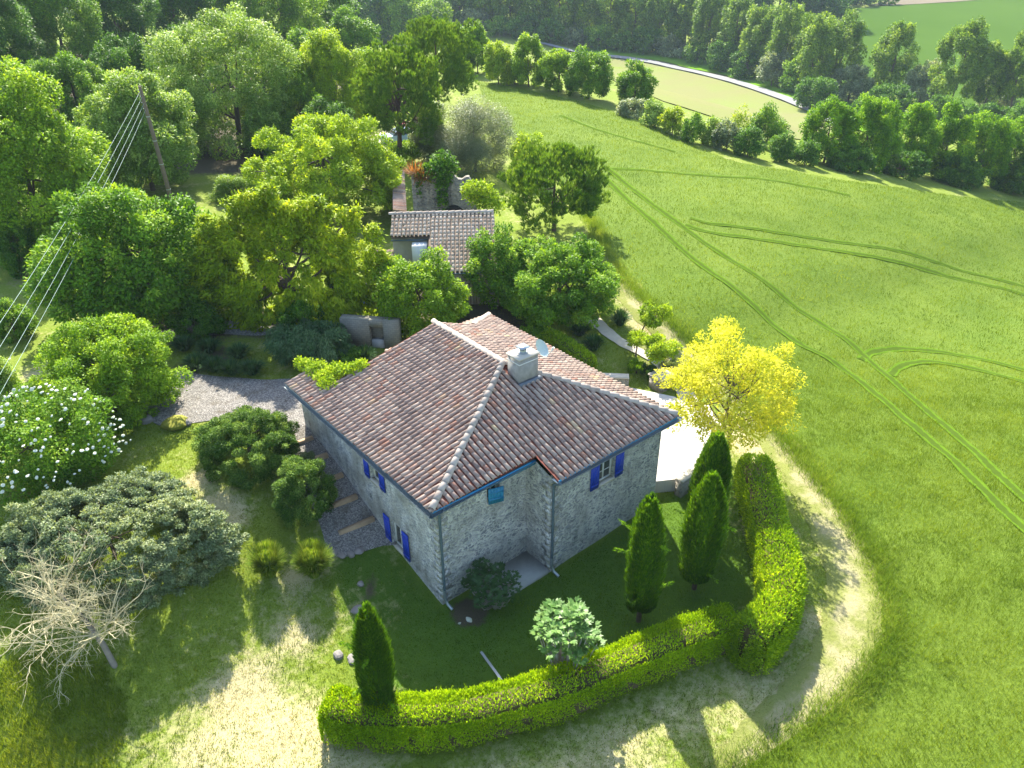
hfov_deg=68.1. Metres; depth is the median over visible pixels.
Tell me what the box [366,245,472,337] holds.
round tree
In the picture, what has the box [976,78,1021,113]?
riverside bush
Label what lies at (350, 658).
garden stone
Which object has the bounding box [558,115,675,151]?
wheel track
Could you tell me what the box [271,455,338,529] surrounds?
rosemary bush
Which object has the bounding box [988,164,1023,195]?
bush
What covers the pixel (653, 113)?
hedgerow bush
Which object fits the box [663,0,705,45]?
poplar tree
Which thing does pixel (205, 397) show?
gravel path
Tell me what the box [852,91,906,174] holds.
oak tree
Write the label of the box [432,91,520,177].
olive tree
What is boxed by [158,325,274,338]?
gravel path
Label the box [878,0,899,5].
tree
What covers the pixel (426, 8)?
forest tree
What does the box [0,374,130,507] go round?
elder bush
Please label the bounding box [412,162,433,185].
cordyline
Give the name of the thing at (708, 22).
poplar tree
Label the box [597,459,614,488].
window
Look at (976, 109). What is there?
riverside bush
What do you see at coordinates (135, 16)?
forest tree
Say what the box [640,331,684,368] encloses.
maple
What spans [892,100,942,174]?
oak tree
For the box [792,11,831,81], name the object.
poplar tree
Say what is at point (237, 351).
iris clump
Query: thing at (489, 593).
fig bush
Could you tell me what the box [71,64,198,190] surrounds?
broad tree
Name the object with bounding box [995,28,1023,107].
poplar tree
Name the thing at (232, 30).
forest tree
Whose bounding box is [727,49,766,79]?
riverside bush
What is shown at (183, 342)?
iris clump
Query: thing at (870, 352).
wheel track
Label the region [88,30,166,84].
forest tree
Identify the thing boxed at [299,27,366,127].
forest tree
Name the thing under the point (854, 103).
riverside bush
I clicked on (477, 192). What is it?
bush
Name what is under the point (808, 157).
hedgerow bush
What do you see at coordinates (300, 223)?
chestnut tree
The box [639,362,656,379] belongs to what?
border plant
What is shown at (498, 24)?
riverside bush
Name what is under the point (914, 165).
bush
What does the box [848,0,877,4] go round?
tree
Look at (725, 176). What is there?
wheel track
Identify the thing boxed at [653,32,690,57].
riverside bush
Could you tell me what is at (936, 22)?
hillside field
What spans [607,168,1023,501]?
wheel track
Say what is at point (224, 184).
shrub
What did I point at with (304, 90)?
forest tree
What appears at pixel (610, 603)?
shaded lawn
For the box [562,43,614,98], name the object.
hedgerow tree
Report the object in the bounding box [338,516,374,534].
timber sleeper
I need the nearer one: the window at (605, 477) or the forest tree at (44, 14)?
the window at (605, 477)
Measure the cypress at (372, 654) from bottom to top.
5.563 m
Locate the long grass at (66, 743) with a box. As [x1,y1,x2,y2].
[0,645,127,767]
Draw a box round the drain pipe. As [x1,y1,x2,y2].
[480,651,501,679]
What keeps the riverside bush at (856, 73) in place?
on the ground at (200, 182)
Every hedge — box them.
[316,601,743,754]
[539,326,597,368]
[726,451,809,675]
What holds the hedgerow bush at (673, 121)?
on the ground at (200, 182)
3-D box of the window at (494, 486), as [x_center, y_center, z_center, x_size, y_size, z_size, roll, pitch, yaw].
[-0.836,3.650,27.262,0.700,1.190,0.643,-23,37,-33]
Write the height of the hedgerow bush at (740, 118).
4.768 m
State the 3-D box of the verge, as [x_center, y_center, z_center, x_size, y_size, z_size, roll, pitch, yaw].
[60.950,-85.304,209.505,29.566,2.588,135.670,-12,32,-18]
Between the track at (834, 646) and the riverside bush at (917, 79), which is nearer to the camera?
the track at (834, 646)
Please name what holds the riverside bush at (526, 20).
on the ground at (200, 182)
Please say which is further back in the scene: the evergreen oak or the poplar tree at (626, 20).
the poplar tree at (626, 20)
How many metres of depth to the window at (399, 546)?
29.35 m
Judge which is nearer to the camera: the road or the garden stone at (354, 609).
the garden stone at (354, 609)
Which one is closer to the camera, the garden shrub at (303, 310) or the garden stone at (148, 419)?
the garden stone at (148, 419)
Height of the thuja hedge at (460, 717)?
1.839 m
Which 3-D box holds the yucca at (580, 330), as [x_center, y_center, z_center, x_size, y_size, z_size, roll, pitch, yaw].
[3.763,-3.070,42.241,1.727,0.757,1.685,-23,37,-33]
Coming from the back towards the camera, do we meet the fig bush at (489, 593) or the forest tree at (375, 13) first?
the forest tree at (375, 13)
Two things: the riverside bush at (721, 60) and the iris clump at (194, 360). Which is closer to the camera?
the iris clump at (194, 360)
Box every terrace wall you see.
[602,373,628,385]
[674,405,721,497]
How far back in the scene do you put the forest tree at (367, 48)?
91.74 m
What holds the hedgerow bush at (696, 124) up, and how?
on the ground at (200, 182)
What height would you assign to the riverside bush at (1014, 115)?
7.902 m
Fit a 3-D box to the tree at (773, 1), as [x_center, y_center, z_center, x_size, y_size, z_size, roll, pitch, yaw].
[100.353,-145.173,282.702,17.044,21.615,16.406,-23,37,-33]
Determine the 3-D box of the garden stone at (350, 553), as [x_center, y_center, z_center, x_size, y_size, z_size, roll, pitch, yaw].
[-6.139,6.486,28.855,0.256,0.197,0.340,-23,37,-33]
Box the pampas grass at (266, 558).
[245,539,289,579]
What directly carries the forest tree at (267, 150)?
on the ground at (200, 182)
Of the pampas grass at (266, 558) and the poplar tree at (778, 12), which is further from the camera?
the poplar tree at (778, 12)
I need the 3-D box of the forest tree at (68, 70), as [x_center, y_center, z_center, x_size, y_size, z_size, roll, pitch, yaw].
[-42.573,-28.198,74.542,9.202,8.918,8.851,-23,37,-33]
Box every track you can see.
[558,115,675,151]
[596,172,1023,532]
[601,252,883,767]
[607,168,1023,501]
[610,167,849,195]
[685,223,1023,294]
[690,217,1023,286]
[857,345,1023,370]
[886,359,1023,382]
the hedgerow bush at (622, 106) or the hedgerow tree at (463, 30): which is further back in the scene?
the hedgerow tree at (463, 30)
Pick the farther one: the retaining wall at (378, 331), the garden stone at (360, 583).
the retaining wall at (378, 331)
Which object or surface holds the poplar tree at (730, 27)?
on the ground at (200, 182)
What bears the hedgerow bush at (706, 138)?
on the ground at (200, 182)
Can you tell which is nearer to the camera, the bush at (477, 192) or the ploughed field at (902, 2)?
the bush at (477, 192)
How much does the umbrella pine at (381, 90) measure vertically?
11.738 m
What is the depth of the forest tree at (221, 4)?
131.85 m
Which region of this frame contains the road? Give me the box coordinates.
[519,39,832,122]
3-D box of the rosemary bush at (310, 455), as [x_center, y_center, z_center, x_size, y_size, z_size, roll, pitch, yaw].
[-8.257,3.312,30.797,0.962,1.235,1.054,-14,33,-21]
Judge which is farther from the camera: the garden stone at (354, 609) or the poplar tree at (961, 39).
the poplar tree at (961, 39)
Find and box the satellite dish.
[536,339,554,356]
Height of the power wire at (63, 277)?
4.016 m
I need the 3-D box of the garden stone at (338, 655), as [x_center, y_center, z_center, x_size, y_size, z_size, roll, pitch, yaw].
[-5.905,9.215,25.748,0.318,0.230,0.351,-23,37,-33]
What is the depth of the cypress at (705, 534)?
26.17 m
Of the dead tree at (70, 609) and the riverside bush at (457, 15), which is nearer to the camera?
the dead tree at (70, 609)
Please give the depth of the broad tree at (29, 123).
46.87 m
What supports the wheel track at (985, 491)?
on the crop field at (810, 308)
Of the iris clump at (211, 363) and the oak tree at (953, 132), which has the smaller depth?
the iris clump at (211, 363)
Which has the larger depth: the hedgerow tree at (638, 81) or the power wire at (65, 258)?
the hedgerow tree at (638, 81)
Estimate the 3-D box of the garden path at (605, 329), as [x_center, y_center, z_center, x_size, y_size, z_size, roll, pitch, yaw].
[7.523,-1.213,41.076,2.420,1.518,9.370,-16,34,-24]
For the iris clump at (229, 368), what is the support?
on the ground at (200, 182)
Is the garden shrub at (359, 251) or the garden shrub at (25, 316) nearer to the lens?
the garden shrub at (25, 316)
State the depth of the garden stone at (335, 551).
28.67 m
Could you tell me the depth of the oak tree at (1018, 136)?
96.07 m
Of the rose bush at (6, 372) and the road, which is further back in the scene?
the road
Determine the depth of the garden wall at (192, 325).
41.06 m
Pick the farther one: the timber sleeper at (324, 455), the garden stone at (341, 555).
the timber sleeper at (324, 455)
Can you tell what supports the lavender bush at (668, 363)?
on the ground at (200, 182)
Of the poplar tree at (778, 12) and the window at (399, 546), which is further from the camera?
the poplar tree at (778, 12)
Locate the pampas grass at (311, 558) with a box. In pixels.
[288,537,336,578]
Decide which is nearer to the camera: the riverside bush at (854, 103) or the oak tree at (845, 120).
the oak tree at (845, 120)
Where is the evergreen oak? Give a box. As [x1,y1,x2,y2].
[0,465,250,620]
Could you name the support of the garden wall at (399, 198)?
on the ground at (200, 182)
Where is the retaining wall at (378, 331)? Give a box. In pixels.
[339,314,401,348]
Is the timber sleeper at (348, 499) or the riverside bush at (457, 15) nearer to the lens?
the timber sleeper at (348, 499)
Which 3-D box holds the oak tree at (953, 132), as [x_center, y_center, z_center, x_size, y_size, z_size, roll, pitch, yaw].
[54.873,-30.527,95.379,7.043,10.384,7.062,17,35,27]
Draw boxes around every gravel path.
[144,370,396,556]
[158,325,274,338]
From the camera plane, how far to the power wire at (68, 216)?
36.01 m
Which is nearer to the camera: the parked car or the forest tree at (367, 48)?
the parked car
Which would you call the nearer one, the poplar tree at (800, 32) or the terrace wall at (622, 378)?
the terrace wall at (622, 378)
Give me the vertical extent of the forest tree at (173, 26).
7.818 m
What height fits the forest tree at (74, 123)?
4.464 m
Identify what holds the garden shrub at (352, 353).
on the ground at (200, 182)
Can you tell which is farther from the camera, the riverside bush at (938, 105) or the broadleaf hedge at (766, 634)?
the riverside bush at (938, 105)
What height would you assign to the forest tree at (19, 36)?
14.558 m
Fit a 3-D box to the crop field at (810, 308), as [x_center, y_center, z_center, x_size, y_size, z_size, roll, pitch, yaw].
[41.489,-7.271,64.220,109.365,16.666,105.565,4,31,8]
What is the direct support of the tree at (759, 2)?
on the ground at (200, 182)
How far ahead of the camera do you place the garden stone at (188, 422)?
33.23 m
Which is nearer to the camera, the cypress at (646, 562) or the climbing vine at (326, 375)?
the cypress at (646, 562)
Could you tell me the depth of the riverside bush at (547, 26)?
252.66 m
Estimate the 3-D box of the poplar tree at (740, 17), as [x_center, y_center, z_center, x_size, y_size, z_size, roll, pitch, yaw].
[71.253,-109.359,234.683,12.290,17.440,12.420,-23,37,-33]
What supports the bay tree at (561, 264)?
on the ground at (200, 182)
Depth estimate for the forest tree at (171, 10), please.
124.70 m
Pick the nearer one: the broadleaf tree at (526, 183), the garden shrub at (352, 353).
the garden shrub at (352, 353)
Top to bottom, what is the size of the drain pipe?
0.040 m
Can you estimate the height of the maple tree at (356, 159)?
8.118 m
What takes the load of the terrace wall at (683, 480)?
on the ground at (200, 182)
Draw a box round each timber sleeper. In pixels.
[298,435,313,444]
[314,452,328,458]
[329,493,357,508]
[333,472,343,479]
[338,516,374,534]
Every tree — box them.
[0,0,46,79]
[0,0,106,65]
[0,54,111,267]
[0,57,52,144]
[0,518,158,713]
[11,312,195,441]
[19,180,240,330]
[24,48,107,123]
[68,0,162,52]
[68,117,126,155]
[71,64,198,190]
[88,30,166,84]
[139,0,308,160]
[143,0,216,37]
[149,23,217,84]
[159,70,227,155]
[180,180,401,333]
[187,0,246,21]
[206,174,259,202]
[213,14,269,81]
[237,0,329,43]
[239,111,407,224]
[240,107,299,159]
[274,49,325,143]
[283,25,316,78]
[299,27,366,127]
[300,0,360,28]
[300,92,361,163]
[312,4,381,64]
[348,0,401,39]
[356,45,392,102]
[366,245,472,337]
[368,0,425,40]
[400,0,454,38]
[406,101,446,162]
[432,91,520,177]
[440,23,479,66]
[443,0,466,15]
[462,19,490,72]
[462,221,530,309]
[482,39,516,85]
[490,232,624,328]
[496,140,612,233]
[509,31,545,87]
[509,131,546,177]
[529,595,606,669]
[535,48,574,94]
[540,0,578,28]
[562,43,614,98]
[589,0,615,26]
[590,0,627,39]
[614,0,656,37]
[614,57,659,108]
[638,0,681,44]
[652,313,807,452]
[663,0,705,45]
[689,0,730,51]
[699,0,728,41]
[714,0,754,58]
[729,4,757,44]
[738,2,777,63]
[748,0,770,12]
[754,4,784,50]
[765,0,800,11]
[765,0,809,82]
[787,0,826,16]
[788,18,814,62]
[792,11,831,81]
[796,13,841,80]
[797,93,865,166]
[810,0,854,24]
[819,8,868,76]
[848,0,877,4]
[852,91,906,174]
[868,18,921,89]
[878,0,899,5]
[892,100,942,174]
[919,99,980,180]
[927,15,996,99]
[954,109,1017,186]
[970,39,1015,104]
[986,114,1023,185]
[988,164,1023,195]
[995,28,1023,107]
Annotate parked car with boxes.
[379,127,412,142]
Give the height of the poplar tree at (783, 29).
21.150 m
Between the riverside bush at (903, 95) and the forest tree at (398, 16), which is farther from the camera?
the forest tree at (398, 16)
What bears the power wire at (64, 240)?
attached to the power pole
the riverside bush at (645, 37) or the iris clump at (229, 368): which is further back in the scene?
the riverside bush at (645, 37)
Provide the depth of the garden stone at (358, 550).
28.95 m
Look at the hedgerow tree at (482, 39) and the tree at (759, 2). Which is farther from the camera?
the tree at (759, 2)
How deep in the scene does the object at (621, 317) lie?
43.35 m
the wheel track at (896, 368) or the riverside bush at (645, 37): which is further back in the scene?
the riverside bush at (645, 37)
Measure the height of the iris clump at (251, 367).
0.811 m
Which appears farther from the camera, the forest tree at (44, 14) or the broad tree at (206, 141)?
the forest tree at (44, 14)
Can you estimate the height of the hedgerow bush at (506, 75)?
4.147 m
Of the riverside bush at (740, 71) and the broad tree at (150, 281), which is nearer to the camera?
the broad tree at (150, 281)
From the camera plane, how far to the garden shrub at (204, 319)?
39.76 m
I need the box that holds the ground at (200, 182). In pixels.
[0,0,1023,767]
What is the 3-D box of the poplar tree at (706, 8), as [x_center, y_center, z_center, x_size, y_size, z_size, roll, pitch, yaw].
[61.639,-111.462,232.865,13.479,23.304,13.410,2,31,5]
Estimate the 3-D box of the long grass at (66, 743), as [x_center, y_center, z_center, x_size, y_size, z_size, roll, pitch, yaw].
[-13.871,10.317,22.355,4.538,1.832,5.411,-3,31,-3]
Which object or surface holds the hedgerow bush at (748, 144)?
on the ground at (200, 182)
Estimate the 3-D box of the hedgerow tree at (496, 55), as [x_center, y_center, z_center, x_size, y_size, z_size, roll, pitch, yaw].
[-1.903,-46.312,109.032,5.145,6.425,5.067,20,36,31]
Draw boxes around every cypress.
[339,600,398,722]
[612,491,673,622]
[673,430,732,520]
[676,468,736,589]
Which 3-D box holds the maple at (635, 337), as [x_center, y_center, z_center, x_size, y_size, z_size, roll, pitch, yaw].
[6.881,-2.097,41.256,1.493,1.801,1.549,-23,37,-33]
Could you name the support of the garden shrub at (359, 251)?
on the ground at (200, 182)
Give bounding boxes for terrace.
[630,388,710,492]
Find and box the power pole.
[138,86,171,199]
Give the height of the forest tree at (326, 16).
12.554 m
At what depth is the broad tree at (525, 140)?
64.53 m
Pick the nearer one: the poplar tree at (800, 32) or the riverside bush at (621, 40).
the poplar tree at (800, 32)
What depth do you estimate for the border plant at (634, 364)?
40.21 m
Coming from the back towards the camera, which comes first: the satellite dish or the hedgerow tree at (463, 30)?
the hedgerow tree at (463, 30)
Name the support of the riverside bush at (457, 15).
on the ground at (200, 182)
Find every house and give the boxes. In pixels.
[284,312,681,610]
[357,249,401,289]
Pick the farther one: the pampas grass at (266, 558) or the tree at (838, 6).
the tree at (838, 6)
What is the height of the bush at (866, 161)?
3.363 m
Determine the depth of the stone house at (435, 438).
28.83 m
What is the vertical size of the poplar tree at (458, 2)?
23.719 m
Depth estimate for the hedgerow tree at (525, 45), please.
106.04 m
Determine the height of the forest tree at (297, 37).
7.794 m
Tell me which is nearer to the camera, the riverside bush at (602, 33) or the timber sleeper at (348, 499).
the timber sleeper at (348, 499)
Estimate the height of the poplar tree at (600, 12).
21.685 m
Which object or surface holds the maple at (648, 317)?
on the ground at (200, 182)
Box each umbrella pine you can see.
[348,33,444,167]
[394,12,482,103]
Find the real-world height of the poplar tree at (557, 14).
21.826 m
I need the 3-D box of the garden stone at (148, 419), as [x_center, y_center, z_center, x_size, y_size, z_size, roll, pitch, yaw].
[-16.143,1.592,33.454,0.548,0.369,0.476,-23,37,-33]
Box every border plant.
[627,357,645,373]
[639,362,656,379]
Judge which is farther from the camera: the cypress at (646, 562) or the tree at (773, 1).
the tree at (773, 1)
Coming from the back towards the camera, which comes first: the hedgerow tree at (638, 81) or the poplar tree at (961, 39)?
the poplar tree at (961, 39)
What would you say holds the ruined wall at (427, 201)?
on the ground at (200, 182)
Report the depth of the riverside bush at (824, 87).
172.89 m
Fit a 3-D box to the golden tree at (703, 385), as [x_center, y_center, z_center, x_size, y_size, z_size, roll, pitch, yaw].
[9.283,0.988,32.707,6.155,7.290,6.200,-23,37,-33]
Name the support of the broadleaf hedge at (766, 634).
on the ground at (200, 182)
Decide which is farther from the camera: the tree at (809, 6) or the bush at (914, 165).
the tree at (809, 6)
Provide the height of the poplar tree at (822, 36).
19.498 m
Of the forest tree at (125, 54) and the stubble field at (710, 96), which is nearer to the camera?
the forest tree at (125, 54)
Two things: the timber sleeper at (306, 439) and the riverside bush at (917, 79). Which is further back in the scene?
the riverside bush at (917, 79)
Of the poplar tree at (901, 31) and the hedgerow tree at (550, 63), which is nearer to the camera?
the hedgerow tree at (550, 63)
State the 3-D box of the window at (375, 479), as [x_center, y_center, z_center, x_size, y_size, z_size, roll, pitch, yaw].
[-4.996,3.286,28.794,0.600,1.090,0.840,-23,37,-33]
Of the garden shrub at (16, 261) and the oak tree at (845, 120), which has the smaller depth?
the garden shrub at (16, 261)
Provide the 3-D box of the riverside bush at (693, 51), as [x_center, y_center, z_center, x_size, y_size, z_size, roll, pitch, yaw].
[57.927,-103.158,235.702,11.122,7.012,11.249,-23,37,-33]
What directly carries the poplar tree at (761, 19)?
on the ground at (200, 182)
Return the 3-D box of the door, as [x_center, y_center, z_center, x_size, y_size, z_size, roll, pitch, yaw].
[-1.715,-5.565,44.207,1.792,1.945,0.040,-2,31,-2]
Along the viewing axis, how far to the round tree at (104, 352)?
32.29 m
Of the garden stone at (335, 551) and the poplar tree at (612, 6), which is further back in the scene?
the poplar tree at (612, 6)
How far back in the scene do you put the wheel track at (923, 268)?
60.33 m
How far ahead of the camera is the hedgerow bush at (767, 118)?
88.07 m
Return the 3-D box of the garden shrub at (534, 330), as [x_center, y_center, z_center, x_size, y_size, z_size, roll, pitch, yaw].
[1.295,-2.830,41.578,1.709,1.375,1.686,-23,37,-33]
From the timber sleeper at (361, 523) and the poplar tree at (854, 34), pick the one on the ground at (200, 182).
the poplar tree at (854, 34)
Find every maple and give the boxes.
[626,329,648,355]
[638,298,673,332]
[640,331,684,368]
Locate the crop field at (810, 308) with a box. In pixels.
[480,82,1023,767]
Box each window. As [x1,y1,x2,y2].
[369,468,380,489]
[393,523,404,557]
[486,484,496,505]
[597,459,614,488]
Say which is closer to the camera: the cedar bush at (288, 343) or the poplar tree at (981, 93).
the cedar bush at (288, 343)
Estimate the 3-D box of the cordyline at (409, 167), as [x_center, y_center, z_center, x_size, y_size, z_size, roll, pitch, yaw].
[-6.352,-13.865,49.539,1.983,1.905,1.985,-23,37,-33]
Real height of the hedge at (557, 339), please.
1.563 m
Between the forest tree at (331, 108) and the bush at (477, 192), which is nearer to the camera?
the bush at (477, 192)
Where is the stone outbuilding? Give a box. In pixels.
[389,209,497,305]
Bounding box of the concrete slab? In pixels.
[486,551,548,596]
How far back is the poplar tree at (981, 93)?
160.87 m
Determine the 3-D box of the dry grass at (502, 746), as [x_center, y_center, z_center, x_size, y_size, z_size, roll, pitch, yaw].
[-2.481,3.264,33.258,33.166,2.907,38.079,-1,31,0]
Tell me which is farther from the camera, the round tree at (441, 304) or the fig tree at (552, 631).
the round tree at (441, 304)
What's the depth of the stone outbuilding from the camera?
45.66 m
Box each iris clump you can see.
[169,334,197,353]
[178,352,213,368]
[192,337,225,353]
[197,355,227,373]
[213,357,243,375]
[222,341,256,358]
[235,357,267,376]
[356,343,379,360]
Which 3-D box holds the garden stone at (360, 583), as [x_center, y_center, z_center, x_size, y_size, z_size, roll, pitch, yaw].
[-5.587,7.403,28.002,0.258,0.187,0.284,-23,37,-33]
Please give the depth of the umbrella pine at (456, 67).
78.28 m
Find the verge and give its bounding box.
[579,46,866,130]
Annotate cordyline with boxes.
[400,160,424,185]
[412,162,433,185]
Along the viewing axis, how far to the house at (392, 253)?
46.15 m
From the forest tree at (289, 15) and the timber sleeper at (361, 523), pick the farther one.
the forest tree at (289, 15)
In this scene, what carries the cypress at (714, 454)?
on the ground at (200, 182)
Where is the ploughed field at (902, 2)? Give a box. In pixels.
[872,0,968,4]
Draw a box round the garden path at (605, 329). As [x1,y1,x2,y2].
[589,318,696,405]
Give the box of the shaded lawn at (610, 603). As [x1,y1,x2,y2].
[327,481,753,692]
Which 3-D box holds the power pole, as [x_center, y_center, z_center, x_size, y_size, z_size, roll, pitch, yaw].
[-26.202,-16.852,56.272,0.722,9.985,0.339,1,31,2]
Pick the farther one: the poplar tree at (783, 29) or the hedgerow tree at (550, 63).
the poplar tree at (783, 29)
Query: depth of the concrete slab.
29.05 m
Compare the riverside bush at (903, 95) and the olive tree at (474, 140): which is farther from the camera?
the riverside bush at (903, 95)
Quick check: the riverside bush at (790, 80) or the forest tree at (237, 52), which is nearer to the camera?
the forest tree at (237, 52)
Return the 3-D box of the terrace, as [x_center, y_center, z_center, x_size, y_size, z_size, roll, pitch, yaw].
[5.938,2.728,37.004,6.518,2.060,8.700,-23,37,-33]
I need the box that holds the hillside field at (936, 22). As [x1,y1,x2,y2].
[799,0,1023,113]
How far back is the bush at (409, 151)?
69.73 m
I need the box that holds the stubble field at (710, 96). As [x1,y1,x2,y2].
[607,59,831,138]
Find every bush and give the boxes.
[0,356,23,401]
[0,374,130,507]
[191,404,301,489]
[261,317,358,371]
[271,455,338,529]
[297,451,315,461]
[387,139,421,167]
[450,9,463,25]
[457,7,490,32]
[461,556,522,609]
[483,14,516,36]
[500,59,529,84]
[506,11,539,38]
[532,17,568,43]
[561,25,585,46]
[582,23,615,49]
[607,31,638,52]
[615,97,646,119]
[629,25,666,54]
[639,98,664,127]
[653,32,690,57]
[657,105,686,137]
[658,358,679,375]
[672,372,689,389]
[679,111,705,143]
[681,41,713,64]
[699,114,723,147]
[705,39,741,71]
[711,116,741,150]
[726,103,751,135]
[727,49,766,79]
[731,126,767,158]
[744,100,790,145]
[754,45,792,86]
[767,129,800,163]
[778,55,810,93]
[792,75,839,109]
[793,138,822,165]
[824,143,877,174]
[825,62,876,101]
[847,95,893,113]
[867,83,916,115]
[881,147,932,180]
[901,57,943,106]
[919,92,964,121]
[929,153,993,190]
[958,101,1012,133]
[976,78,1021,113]
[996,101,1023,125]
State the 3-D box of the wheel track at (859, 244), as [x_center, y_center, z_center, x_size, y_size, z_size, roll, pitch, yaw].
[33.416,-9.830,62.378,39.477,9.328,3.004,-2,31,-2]
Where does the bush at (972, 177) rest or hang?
on the ground at (200, 182)
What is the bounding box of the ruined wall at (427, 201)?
[411,172,476,213]
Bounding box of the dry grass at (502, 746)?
[72,288,891,767]
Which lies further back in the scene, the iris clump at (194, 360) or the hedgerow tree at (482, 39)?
the hedgerow tree at (482, 39)
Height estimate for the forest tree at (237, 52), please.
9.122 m
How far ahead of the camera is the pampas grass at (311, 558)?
27.37 m
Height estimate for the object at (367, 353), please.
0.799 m
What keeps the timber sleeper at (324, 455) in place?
on the gravel path at (205, 397)
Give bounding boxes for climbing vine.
[293,355,369,391]
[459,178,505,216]
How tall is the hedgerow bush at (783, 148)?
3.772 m
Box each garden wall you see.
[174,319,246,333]
[393,170,406,211]
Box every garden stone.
[141,415,152,424]
[186,419,191,425]
[329,549,338,555]
[333,650,343,659]
[337,552,345,558]
[347,550,354,557]
[347,654,353,664]
[351,604,360,613]
[354,547,363,553]
[357,581,363,586]
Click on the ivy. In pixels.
(443, 167)
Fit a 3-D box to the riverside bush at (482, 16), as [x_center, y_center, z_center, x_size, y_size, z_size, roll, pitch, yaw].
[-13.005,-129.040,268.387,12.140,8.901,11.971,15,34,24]
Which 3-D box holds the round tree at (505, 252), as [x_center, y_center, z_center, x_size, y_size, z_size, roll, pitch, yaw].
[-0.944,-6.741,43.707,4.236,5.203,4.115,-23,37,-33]
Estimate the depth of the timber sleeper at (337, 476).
31.07 m
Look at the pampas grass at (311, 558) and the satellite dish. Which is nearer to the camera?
the pampas grass at (311, 558)
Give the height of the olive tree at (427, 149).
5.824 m
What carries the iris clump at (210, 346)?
on the ground at (200, 182)
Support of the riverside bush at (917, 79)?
on the ground at (200, 182)
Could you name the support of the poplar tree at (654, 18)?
on the ground at (200, 182)
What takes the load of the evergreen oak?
on the ground at (200, 182)
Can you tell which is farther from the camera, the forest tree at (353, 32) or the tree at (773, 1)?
the tree at (773, 1)
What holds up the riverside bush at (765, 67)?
on the ground at (200, 182)
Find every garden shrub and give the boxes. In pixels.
[0,213,42,278]
[0,296,39,343]
[163,299,228,342]
[275,298,331,328]
[328,345,363,365]
[336,239,376,270]
[519,320,547,340]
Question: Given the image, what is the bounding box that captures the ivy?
[413,148,460,210]
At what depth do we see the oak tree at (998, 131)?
94.28 m
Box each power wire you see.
[0,104,143,373]
[0,112,144,393]
[1,92,139,320]
[1,98,141,344]
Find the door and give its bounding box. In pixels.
[467,274,494,303]
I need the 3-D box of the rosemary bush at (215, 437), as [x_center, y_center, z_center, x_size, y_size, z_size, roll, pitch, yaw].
[-10.870,2.243,30.774,4.779,2.546,4.104,9,32,16]
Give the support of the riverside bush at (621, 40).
on the ground at (200, 182)
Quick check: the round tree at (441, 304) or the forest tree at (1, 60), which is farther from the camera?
the forest tree at (1, 60)
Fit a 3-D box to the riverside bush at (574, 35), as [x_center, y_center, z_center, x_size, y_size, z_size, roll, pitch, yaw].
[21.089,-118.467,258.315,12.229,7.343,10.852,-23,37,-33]
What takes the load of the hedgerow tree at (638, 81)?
on the ground at (200, 182)
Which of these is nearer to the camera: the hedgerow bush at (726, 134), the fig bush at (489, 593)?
the fig bush at (489, 593)

